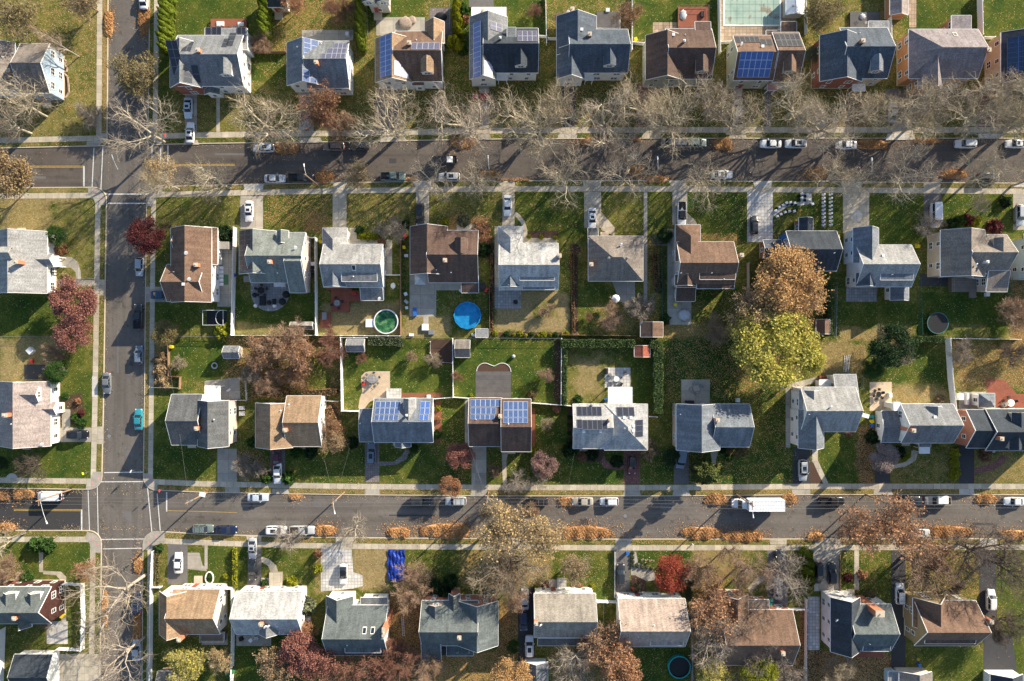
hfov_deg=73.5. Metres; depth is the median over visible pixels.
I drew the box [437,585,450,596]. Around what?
bush
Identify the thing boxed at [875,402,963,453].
house
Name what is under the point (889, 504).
utility pole
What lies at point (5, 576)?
tree
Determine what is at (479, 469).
driveway
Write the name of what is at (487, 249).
bush
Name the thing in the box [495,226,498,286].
path
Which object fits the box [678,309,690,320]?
covered table
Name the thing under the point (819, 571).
car
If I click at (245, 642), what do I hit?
patio
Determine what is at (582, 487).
sidewalk
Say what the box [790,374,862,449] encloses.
house
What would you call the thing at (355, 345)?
shed
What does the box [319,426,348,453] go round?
tree
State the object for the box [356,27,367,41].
arborvitae
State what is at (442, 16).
planter
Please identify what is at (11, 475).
path
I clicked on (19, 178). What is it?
tree
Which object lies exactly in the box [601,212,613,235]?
path
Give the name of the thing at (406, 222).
bush
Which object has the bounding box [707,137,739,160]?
leaf pile
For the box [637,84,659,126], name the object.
driveway
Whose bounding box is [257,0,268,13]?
arborvitae
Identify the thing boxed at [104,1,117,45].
leaf pile
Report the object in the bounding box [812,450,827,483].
path
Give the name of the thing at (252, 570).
car
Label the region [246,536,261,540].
driveway
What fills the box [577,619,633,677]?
tree
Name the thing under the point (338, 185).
driveway
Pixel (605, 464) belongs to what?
path
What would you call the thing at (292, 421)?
house
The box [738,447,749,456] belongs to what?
bush
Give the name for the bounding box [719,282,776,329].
tree
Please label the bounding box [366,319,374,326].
garden box
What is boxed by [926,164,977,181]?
leaf pile
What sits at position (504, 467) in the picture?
path
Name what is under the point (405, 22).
boulder
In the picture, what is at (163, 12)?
arborvitae
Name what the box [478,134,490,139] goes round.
driveway
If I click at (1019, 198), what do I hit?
driveway
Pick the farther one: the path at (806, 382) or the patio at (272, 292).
the path at (806, 382)
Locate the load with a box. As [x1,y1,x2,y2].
[447,156,452,162]
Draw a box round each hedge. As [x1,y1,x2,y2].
[153,553,159,585]
[232,547,237,588]
[253,386,291,398]
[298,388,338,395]
[324,405,342,431]
[367,336,403,346]
[490,253,492,329]
[560,339,635,347]
[562,347,567,405]
[570,253,574,331]
[647,338,663,413]
[652,253,659,288]
[824,284,833,334]
[908,335,945,343]
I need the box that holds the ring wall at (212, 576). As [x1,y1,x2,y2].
[205,571,213,583]
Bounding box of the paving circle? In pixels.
[850,210,861,221]
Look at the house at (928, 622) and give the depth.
143.43 m
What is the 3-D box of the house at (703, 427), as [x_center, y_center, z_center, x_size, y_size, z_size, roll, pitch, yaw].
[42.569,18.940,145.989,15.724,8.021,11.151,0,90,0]
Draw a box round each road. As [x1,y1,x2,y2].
[0,147,81,186]
[0,489,81,529]
[31,176,45,178]
[82,0,168,680]
[117,76,118,106]
[117,327,118,372]
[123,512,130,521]
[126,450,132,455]
[128,241,131,251]
[168,491,1023,538]
[169,139,1023,185]
[215,153,245,154]
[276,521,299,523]
[300,499,305,504]
[314,501,320,506]
[389,158,395,162]
[389,515,434,515]
[543,164,583,165]
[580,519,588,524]
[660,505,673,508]
[778,162,813,163]
[799,522,828,523]
[916,156,923,161]
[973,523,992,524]
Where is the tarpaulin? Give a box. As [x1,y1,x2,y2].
[387,549,404,580]
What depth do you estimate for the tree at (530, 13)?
148.08 m
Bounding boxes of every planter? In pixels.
[279,298,285,304]
[282,291,289,297]
[435,12,446,20]
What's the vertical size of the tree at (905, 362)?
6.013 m
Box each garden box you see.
[216,21,223,25]
[274,283,286,286]
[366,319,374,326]
[422,324,427,329]
[428,330,433,334]
[956,393,963,399]
[964,393,968,404]
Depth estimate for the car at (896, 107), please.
148.93 m
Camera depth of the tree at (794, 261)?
140.23 m
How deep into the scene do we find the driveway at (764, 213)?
149.87 m
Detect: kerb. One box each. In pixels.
[0,187,106,489]
[1,0,108,147]
[16,530,101,676]
[142,531,1003,666]
[143,180,1023,495]
[147,0,1022,144]
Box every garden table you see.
[258,287,263,293]
[334,300,339,305]
[367,375,376,382]
[693,385,699,390]
[1008,399,1014,406]
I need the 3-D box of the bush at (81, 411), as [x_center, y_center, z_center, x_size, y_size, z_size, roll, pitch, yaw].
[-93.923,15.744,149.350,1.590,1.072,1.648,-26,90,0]
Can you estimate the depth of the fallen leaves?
149.83 m
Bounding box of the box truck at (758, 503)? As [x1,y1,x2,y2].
[731,497,784,511]
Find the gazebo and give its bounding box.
[415,274,425,284]
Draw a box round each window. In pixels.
[50,267,54,274]
[50,282,54,288]
[51,590,55,598]
[58,71,62,79]
[59,585,63,593]
[981,279,985,285]
[986,60,990,69]
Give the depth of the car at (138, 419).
149.06 m
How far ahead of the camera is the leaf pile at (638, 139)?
149.82 m
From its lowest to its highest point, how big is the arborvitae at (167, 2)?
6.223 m
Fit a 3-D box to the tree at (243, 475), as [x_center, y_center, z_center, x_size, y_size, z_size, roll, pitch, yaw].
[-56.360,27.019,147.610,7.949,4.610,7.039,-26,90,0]
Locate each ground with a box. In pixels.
[0,0,106,146]
[0,188,105,488]
[0,531,100,680]
[142,532,1023,680]
[144,181,1023,494]
[148,0,1023,143]
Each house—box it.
[0,40,64,107]
[0,228,63,293]
[0,381,64,449]
[0,572,64,630]
[159,576,227,641]
[160,225,222,301]
[165,26,253,97]
[165,385,236,448]
[229,578,306,637]
[239,228,310,292]
[255,395,325,449]
[287,37,352,99]
[319,228,384,300]
[322,591,392,655]
[358,398,433,447]
[362,0,390,19]
[375,17,444,90]
[410,224,478,292]
[419,587,497,659]
[468,397,531,453]
[469,7,538,86]
[498,226,561,289]
[534,579,597,645]
[556,6,630,85]
[572,387,647,451]
[587,228,642,281]
[616,586,690,646]
[642,21,715,86]
[671,224,743,301]
[672,403,754,452]
[715,589,800,664]
[726,21,805,95]
[759,217,842,271]
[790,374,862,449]
[811,21,895,94]
[821,589,899,657]
[844,226,920,300]
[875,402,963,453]
[896,15,991,95]
[903,592,993,645]
[927,227,1018,291]
[954,393,1023,452]
[984,29,1023,96]
[1010,234,1023,279]
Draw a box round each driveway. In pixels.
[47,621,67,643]
[60,428,91,441]
[60,654,100,680]
[97,427,103,443]
[99,280,104,294]
[145,287,166,301]
[168,544,187,583]
[183,140,198,144]
[185,95,196,132]
[217,449,236,481]
[225,487,239,491]
[240,196,262,228]
[244,184,263,189]
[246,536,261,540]
[248,547,260,584]
[270,449,284,482]
[272,489,289,493]
[299,93,313,130]
[299,138,321,142]
[321,548,362,591]
[333,183,346,187]
[333,193,345,227]
[336,537,354,542]
[365,442,378,481]
[365,489,379,494]
[375,87,399,129]
[381,137,405,141]
[414,182,430,186]
[416,192,428,224]
[470,490,486,495]
[472,447,485,484]
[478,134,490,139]
[479,87,488,127]
[499,181,514,185]
[502,192,514,225]
[518,589,534,662]
[558,133,576,137]
[561,86,575,126]
[583,181,600,185]
[584,192,600,227]
[615,551,629,594]
[616,540,630,544]
[623,490,640,494]
[624,450,639,483]
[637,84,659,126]
[641,120,659,138]
[669,181,685,185]
[672,192,685,224]
[672,490,689,495]
[674,448,688,483]
[728,133,746,138]
[733,89,742,124]
[747,192,772,241]
[753,182,771,186]
[767,550,787,607]
[769,538,786,543]
[792,490,809,493]
[793,447,809,483]
[813,538,839,590]
[814,109,825,137]
[843,193,868,233]
[873,489,892,494]
[875,470,889,482]
[885,89,916,121]
[886,133,914,139]
[891,550,905,667]
[923,183,939,187]
[924,193,940,227]
[959,446,973,483]
[959,489,973,493]
[978,84,1002,126]
[978,133,1001,137]
[979,551,995,636]
[980,539,996,544]
[983,635,1016,671]
[1013,194,1023,229]
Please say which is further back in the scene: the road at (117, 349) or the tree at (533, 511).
the road at (117, 349)
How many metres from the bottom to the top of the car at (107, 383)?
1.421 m
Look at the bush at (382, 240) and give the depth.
149.29 m
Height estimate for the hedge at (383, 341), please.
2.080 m
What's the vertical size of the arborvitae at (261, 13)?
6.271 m
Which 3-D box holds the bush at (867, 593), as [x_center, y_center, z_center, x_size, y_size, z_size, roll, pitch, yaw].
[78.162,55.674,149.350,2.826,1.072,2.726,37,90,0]
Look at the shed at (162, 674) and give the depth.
147.61 m
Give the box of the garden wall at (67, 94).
[52,59,69,102]
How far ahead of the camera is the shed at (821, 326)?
147.70 m
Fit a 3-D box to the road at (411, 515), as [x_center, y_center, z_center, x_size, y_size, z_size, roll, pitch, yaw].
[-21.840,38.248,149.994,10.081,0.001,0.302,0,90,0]
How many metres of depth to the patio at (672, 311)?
149.87 m
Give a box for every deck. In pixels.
[199,630,226,642]
[209,17,247,27]
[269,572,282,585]
[320,312,330,327]
[326,288,360,311]
[387,388,400,397]
[557,578,565,587]
[596,12,619,28]
[677,5,708,27]
[849,10,881,26]
[855,651,881,658]
[948,277,976,291]
[968,292,975,297]
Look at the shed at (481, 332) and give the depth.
148.10 m
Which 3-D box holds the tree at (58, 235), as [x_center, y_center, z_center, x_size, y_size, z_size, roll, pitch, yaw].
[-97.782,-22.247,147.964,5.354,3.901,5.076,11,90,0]
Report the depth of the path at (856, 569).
149.87 m
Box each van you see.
[37,491,63,501]
[661,137,686,147]
[675,451,686,468]
[929,202,942,227]
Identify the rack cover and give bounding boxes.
[937,496,948,503]
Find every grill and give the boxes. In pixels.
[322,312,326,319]
[685,400,693,403]
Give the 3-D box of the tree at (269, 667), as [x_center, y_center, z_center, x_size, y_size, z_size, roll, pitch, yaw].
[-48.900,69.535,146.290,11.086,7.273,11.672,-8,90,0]
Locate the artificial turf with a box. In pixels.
[223,275,227,284]
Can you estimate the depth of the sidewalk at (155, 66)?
149.86 m
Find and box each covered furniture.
[680,9,686,19]
[859,13,865,19]
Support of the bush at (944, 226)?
on the ground at (198, 347)
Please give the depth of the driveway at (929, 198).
149.87 m
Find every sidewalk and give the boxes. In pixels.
[0,136,95,142]
[0,193,91,198]
[0,477,90,483]
[0,537,87,541]
[85,532,100,552]
[86,472,101,488]
[87,133,106,144]
[88,188,104,204]
[89,550,94,680]
[91,205,100,476]
[92,376,96,396]
[96,0,101,140]
[143,531,164,549]
[144,473,156,489]
[146,548,151,680]
[147,187,161,205]
[148,199,155,477]
[149,125,161,143]
[153,0,158,127]
[153,479,1023,489]
[159,127,1023,138]
[160,186,1023,196]
[162,538,1023,549]
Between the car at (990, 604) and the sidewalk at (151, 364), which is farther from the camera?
the sidewalk at (151, 364)
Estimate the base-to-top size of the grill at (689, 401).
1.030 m
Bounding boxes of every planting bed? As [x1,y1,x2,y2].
[65,67,67,95]
[401,393,440,396]
[430,340,451,362]
[434,401,441,443]
[476,364,510,370]
[497,332,561,335]
[527,231,557,237]
[531,408,534,445]
[567,407,571,447]
[580,450,604,462]
[631,575,645,591]
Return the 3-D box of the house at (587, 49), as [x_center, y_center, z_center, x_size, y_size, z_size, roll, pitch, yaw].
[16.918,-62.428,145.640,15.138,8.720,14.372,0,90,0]
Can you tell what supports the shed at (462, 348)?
on the ground at (198, 347)
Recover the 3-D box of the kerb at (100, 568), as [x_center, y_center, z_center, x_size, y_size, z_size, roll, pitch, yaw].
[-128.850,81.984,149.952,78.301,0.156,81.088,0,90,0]
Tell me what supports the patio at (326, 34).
on the ground at (268, 70)
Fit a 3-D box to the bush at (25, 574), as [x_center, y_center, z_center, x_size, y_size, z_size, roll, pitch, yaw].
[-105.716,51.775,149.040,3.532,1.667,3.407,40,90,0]
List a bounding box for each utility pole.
[35,488,72,523]
[331,491,344,513]
[735,494,753,517]
[865,494,892,507]
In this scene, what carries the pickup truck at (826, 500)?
on the road at (248, 517)
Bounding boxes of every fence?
[0,627,5,680]
[54,582,85,651]
[148,550,154,680]
[167,343,181,388]
[225,586,234,680]
[230,226,236,334]
[231,335,315,335]
[252,50,286,53]
[314,237,317,334]
[316,335,399,335]
[340,337,358,411]
[400,239,401,335]
[402,337,560,338]
[434,397,468,398]
[452,338,453,397]
[489,285,489,332]
[531,402,571,405]
[545,0,546,45]
[561,338,561,404]
[562,334,629,335]
[596,599,616,603]
[614,551,614,596]
[631,0,632,51]
[633,41,644,44]
[661,250,662,319]
[688,613,693,680]
[717,0,720,54]
[721,40,731,43]
[746,262,749,310]
[804,0,807,34]
[804,597,807,672]
[834,285,837,337]
[839,555,840,590]
[887,15,892,37]
[917,278,922,333]
[945,338,957,410]
[952,338,1021,339]
[977,0,983,34]
[983,36,995,38]
[1007,278,1012,324]
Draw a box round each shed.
[155,667,174,680]
[221,346,242,358]
[289,322,314,329]
[345,339,365,351]
[454,340,469,357]
[475,328,487,337]
[634,345,650,356]
[640,322,662,336]
[783,0,804,17]
[813,319,830,333]
[884,0,908,18]
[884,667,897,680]
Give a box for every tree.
[0,0,41,42]
[0,67,66,130]
[0,101,32,147]
[0,147,40,199]
[0,456,10,469]
[0,525,25,561]
[0,549,23,585]
[10,449,47,484]
[28,26,79,60]
[35,620,54,635]
[38,366,61,385]
[41,344,68,362]
[42,360,67,385]
[45,224,68,248]
[48,274,101,326]
[50,315,93,353]
[58,0,98,25]
[60,547,157,654]
[66,620,156,680]
[69,556,98,583]
[75,100,104,131]
[100,48,162,101]
[101,89,182,166]
[124,212,167,257]
[134,149,182,206]
[136,152,179,186]
[150,319,177,347]
[161,644,207,680]
[170,354,187,370]
[179,155,234,202]
[206,646,231,674]
[223,77,308,158]
[230,451,272,482]
[238,363,263,383]
[239,329,284,374]
[249,30,272,52]
[252,639,302,680]
[253,365,282,396]
[256,315,305,364]
[271,519,305,556]
[275,630,325,679]
[276,333,315,373]
[277,364,307,388]
[279,0,306,16]
[292,77,345,132]
[292,618,320,637]
[300,646,351,680]
[314,324,348,368]
[317,109,362,145]
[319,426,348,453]
[321,0,355,27]
[322,415,344,436]
[332,653,392,680]
[338,511,371,547]
[341,168,365,191]
[344,156,375,187]
[346,78,430,156]
[356,353,366,364]
[369,215,407,244]
[373,636,419,680]
[390,563,433,614]
[402,558,433,585]
[406,350,417,360]
[408,155,457,202]
[408,651,447,680]
[420,81,506,159]
[423,352,441,367]
[439,475,461,497]
[446,441,475,469]
[451,371,464,381]
[454,157,506,204]
[465,535,552,608]
[472,492,537,563]
[478,504,494,522]
[484,556,528,604]
[486,86,588,167]
[487,465,500,478]
[490,656,534,680]
[500,573,529,613]
[504,469,528,495]
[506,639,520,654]
[520,500,539,516]
[521,514,571,564]
[524,3,541,17]
[526,473,547,492]
[529,75,577,127]
[530,450,558,478]
[531,144,595,211]
[537,368,554,383]
[538,302,556,318]
[540,418,555,432]
[547,642,605,680]
[551,9,567,22]
[557,552,593,588]
[569,81,645,158]
[574,626,602,650]
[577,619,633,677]
[585,311,592,321]
[596,143,658,202]
[597,648,642,680]
[598,296,624,332]
[609,0,644,28]
[610,69,675,140]
[623,293,655,321]
[633,75,712,162]
[639,434,658,461]
[649,231,661,245]
[654,552,692,593]
[657,228,672,243]
[662,448,679,466]
[676,155,735,216]
[677,550,724,592]
[685,576,743,644]
[688,615,753,673]
[689,454,720,484]
[691,68,748,126]
[691,626,714,650]
[692,650,735,680]
[704,90,777,150]
[704,311,731,346]
[716,539,742,569]
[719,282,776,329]
[721,306,781,358]
[724,551,774,593]
[725,565,771,608]
[732,309,824,393]
[735,596,779,651]
[737,658,779,680]
[743,632,793,676]
[752,240,830,315]
[761,549,813,612]
[766,63,834,147]
[776,661,808,680]
[780,282,833,334]
[791,90,879,160]
[792,352,829,379]
[800,0,848,37]
[804,44,818,63]
[808,149,868,198]
[821,654,856,680]
[828,500,891,558]
[839,159,887,201]
[849,80,913,138]
[859,357,885,381]
[864,489,937,561]
[865,321,918,368]
[867,442,899,473]
[880,138,945,207]
[883,73,950,145]
[895,529,964,611]
[898,345,914,365]
[906,67,981,139]
[906,534,961,579]
[913,210,944,237]
[936,520,1023,588]
[942,70,1023,149]
[947,335,974,364]
[948,578,964,595]
[952,142,1015,195]
[967,191,991,217]
[980,67,1023,122]
[984,70,1023,146]
[986,532,1023,606]
[987,607,1023,652]
[995,295,1023,335]
[995,340,1023,371]
[1004,152,1023,192]
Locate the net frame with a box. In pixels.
[202,310,226,324]
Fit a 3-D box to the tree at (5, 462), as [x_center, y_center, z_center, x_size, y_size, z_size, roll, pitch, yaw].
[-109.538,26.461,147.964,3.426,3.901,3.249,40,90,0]
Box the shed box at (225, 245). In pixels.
[219,242,231,249]
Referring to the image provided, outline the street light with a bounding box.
[303,164,318,185]
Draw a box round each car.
[66,430,88,439]
[101,373,112,393]
[131,591,142,612]
[132,639,141,660]
[133,345,143,363]
[133,408,143,429]
[134,257,144,275]
[139,0,148,9]
[150,291,165,299]
[173,552,183,573]
[182,97,193,118]
[184,122,195,143]
[192,523,214,533]
[215,525,237,534]
[243,200,253,221]
[247,493,268,501]
[247,537,257,558]
[247,559,257,579]
[253,142,274,152]
[264,173,285,182]
[265,525,287,534]
[271,449,281,465]
[272,463,282,483]
[323,141,344,150]
[338,563,347,583]
[349,141,369,150]
[366,443,375,463]
[409,497,430,506]
[416,203,424,224]
[439,173,459,181]
[445,496,466,506]
[473,92,490,101]
[503,195,511,215]
[519,609,528,630]
[520,588,529,609]
[524,635,534,656]
[527,497,547,506]
[572,497,592,505]
[587,208,596,227]
[600,497,618,506]
[616,563,625,585]
[627,455,636,473]
[686,137,706,147]
[711,169,731,178]
[733,99,741,120]
[749,216,758,234]
[759,138,780,148]
[773,578,782,599]
[774,549,784,570]
[784,139,806,148]
[797,459,808,480]
[814,562,824,583]
[826,562,837,584]
[835,141,856,149]
[888,102,897,122]
[894,582,905,604]
[899,496,921,505]
[910,528,929,536]
[954,138,976,148]
[977,173,998,181]
[984,588,996,610]
[1003,497,1023,506]
[1004,140,1023,148]
[1013,204,1023,225]
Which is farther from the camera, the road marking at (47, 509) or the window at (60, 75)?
the road marking at (47, 509)
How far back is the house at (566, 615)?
143.87 m
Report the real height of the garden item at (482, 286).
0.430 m
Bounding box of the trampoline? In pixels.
[927,312,948,333]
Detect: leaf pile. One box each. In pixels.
[0,490,9,510]
[0,516,23,532]
[4,489,40,506]
[101,574,110,641]
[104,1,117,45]
[128,577,141,668]
[130,547,142,581]
[132,0,150,61]
[264,141,311,165]
[284,494,308,504]
[305,157,342,183]
[305,515,347,536]
[370,520,419,538]
[385,508,491,539]
[405,175,422,181]
[439,136,487,155]
[468,167,510,179]
[495,177,530,180]
[533,514,653,539]
[550,496,586,512]
[563,136,621,152]
[624,160,650,179]
[625,136,650,143]
[636,171,677,183]
[645,520,740,539]
[690,493,741,515]
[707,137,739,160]
[713,519,792,542]
[780,492,803,513]
[796,160,830,180]
[796,526,835,541]
[833,138,908,156]
[883,138,952,148]
[909,519,999,538]
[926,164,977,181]
[962,493,999,509]
[990,522,1023,540]
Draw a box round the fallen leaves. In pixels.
[0,0,1023,680]
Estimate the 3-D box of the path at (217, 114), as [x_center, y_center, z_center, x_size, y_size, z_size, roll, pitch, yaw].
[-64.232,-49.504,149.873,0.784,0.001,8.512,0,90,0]
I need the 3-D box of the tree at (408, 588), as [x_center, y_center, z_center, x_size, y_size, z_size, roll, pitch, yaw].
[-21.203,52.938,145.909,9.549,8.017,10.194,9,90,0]
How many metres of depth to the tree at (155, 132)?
139.32 m
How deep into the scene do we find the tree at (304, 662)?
143.46 m
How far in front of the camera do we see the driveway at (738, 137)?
149.87 m
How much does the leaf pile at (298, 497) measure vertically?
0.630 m
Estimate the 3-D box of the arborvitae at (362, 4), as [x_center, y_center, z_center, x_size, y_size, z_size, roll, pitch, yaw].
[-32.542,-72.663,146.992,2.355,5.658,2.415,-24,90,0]
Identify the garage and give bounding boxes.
[7,650,59,680]
[267,0,289,19]
[525,658,547,680]
[893,667,931,680]
[983,670,1022,680]
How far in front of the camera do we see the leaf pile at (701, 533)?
149.69 m
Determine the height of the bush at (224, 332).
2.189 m
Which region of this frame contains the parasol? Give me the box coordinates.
[612,295,619,301]
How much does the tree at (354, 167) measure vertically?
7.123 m
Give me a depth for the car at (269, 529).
148.67 m
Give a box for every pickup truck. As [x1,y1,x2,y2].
[132,304,143,328]
[288,172,313,182]
[289,525,314,535]
[381,171,405,180]
[432,154,456,164]
[677,201,687,223]
[819,496,844,506]
[924,495,950,505]
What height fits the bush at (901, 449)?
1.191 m
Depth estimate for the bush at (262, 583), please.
149.23 m
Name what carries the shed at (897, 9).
on the ground at (268, 70)
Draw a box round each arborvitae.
[154,30,171,39]
[156,6,175,21]
[156,13,174,28]
[156,18,175,34]
[156,42,169,58]
[157,0,176,18]
[157,25,175,39]
[157,36,165,45]
[159,0,175,10]
[167,0,177,7]
[256,9,272,23]
[256,19,271,34]
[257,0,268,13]
[258,5,273,19]
[258,14,273,32]
[258,25,272,41]
[260,0,273,12]
[354,10,366,25]
[354,32,366,46]
[355,0,365,12]
[355,21,365,33]
[356,5,368,22]
[356,16,367,32]
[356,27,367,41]
[356,38,367,53]
[357,0,367,10]
[445,35,455,51]
[450,4,461,20]
[451,0,460,7]
[451,21,460,34]
[452,13,464,28]
[452,26,463,40]
[453,35,457,46]
[454,39,464,52]
[685,589,693,597]
[685,593,693,600]
[686,585,693,592]
[798,545,812,559]
[798,562,814,576]
[798,578,812,593]
[799,557,814,567]
[799,572,815,584]
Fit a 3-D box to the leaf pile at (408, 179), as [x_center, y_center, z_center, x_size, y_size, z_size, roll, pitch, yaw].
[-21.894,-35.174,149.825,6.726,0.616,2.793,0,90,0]
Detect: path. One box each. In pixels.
[6,473,17,477]
[39,552,42,571]
[43,571,65,621]
[57,280,93,285]
[62,257,80,279]
[62,409,69,427]
[188,553,206,570]
[205,545,207,568]
[216,98,219,131]
[261,557,277,571]
[350,228,391,274]
[379,449,408,465]
[423,316,427,331]
[457,225,477,229]
[465,399,468,444]
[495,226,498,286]
[502,452,507,484]
[514,212,526,238]
[523,238,556,242]
[600,455,623,469]
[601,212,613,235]
[631,552,654,580]
[644,192,646,305]
[667,229,675,300]
[686,192,686,223]
[687,213,696,223]
[710,451,717,464]
[748,576,763,592]
[765,90,770,126]
[773,193,811,215]
[786,377,817,447]
[808,597,818,649]
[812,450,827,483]
[822,193,825,226]
[854,550,858,589]
[893,450,917,467]
[909,0,915,26]
[914,96,929,112]
[974,455,1006,474]
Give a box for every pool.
[374,309,398,333]
[453,301,480,328]
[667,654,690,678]
[723,0,780,25]
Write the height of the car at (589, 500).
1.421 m
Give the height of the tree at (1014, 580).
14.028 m
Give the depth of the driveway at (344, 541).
149.87 m
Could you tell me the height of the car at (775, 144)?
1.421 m
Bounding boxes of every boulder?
[398,16,412,29]
[409,16,415,23]
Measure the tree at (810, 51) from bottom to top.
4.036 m
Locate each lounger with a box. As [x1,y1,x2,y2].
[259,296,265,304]
[413,308,416,315]
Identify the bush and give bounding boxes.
[19,569,34,581]
[27,537,41,552]
[36,536,56,554]
[54,244,66,255]
[60,392,68,399]
[70,412,79,421]
[75,398,81,404]
[75,418,87,428]
[77,409,84,415]
[150,351,167,368]
[152,362,167,378]
[153,374,172,390]
[155,543,164,551]
[213,322,230,341]
[218,224,232,241]
[246,436,254,448]
[260,471,272,484]
[260,579,268,586]
[281,470,296,484]
[286,575,297,586]
[289,447,302,458]
[302,595,317,615]
[303,447,318,459]
[313,550,321,558]
[313,563,322,574]
[345,436,358,449]
[354,225,364,234]
[358,232,364,239]
[363,232,371,241]
[370,232,378,240]
[377,238,385,245]
[402,219,409,228]
[409,444,418,452]
[425,577,440,593]
[434,415,441,422]
[434,429,441,439]
[435,405,441,411]
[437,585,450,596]
[439,217,449,225]
[443,573,457,589]
[457,214,470,227]
[458,45,468,56]
[459,1,470,16]
[461,13,469,23]
[471,221,490,236]
[478,231,492,243]
[478,242,491,257]
[503,331,510,337]
[517,330,523,336]
[527,390,537,399]
[527,445,536,454]
[540,330,546,337]
[552,405,561,412]
[561,441,576,457]
[570,330,578,338]
[573,394,583,403]
[576,451,587,462]
[585,449,598,461]
[610,455,623,467]
[630,582,640,592]
[655,285,663,293]
[660,314,671,324]
[719,447,725,453]
[725,447,734,455]
[725,454,732,461]
[732,450,739,457]
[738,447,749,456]
[843,572,852,582]
[845,432,853,436]
[856,569,868,580]
[863,429,878,443]
[864,589,876,597]
[894,445,905,457]
[933,394,945,403]
[939,220,948,229]
[944,218,957,228]
[948,448,961,459]
[948,469,959,480]
[949,459,959,468]
[950,468,961,475]
[953,214,966,226]
[963,214,974,226]
[972,214,982,226]
[977,449,992,462]
[985,219,1003,233]
[998,196,1012,208]
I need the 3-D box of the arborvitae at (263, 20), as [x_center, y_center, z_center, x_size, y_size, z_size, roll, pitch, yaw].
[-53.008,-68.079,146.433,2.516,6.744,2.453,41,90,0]
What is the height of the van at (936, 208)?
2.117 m
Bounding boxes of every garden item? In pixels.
[26,347,35,354]
[225,666,235,675]
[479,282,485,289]
[1000,401,1008,407]
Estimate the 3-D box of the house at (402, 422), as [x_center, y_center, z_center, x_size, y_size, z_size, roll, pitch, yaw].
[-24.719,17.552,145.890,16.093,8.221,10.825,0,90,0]
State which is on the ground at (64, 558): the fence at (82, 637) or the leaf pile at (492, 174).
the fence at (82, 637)
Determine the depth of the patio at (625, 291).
149.88 m
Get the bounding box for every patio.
[24,365,45,378]
[202,634,227,644]
[205,377,239,398]
[217,229,232,306]
[236,635,270,645]
[243,276,249,281]
[251,283,288,310]
[302,30,352,39]
[358,371,389,407]
[376,17,424,35]
[410,275,435,315]
[424,276,460,289]
[430,8,452,42]
[441,646,445,654]
[469,0,493,6]
[476,371,510,397]
[495,287,520,308]
[605,368,629,387]
[612,282,634,305]
[653,22,676,32]
[667,301,690,324]
[681,379,709,402]
[720,0,795,40]
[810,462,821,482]
[846,287,876,301]
[870,382,891,410]
[919,273,947,285]
[959,392,985,408]
[986,378,1023,407]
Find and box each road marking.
[14,509,80,509]
[14,510,70,510]
[83,166,84,185]
[88,492,89,529]
[92,148,93,186]
[97,487,98,534]
[101,147,102,184]
[101,481,143,481]
[101,539,132,539]
[103,548,141,548]
[104,472,142,472]
[106,194,146,194]
[108,203,145,203]
[147,487,151,531]
[157,494,160,529]
[166,510,236,512]
[171,164,219,164]
[184,165,234,165]
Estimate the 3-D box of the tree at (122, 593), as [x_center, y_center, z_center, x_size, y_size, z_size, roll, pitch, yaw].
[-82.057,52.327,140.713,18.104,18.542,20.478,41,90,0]
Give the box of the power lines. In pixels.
[5,496,1023,508]

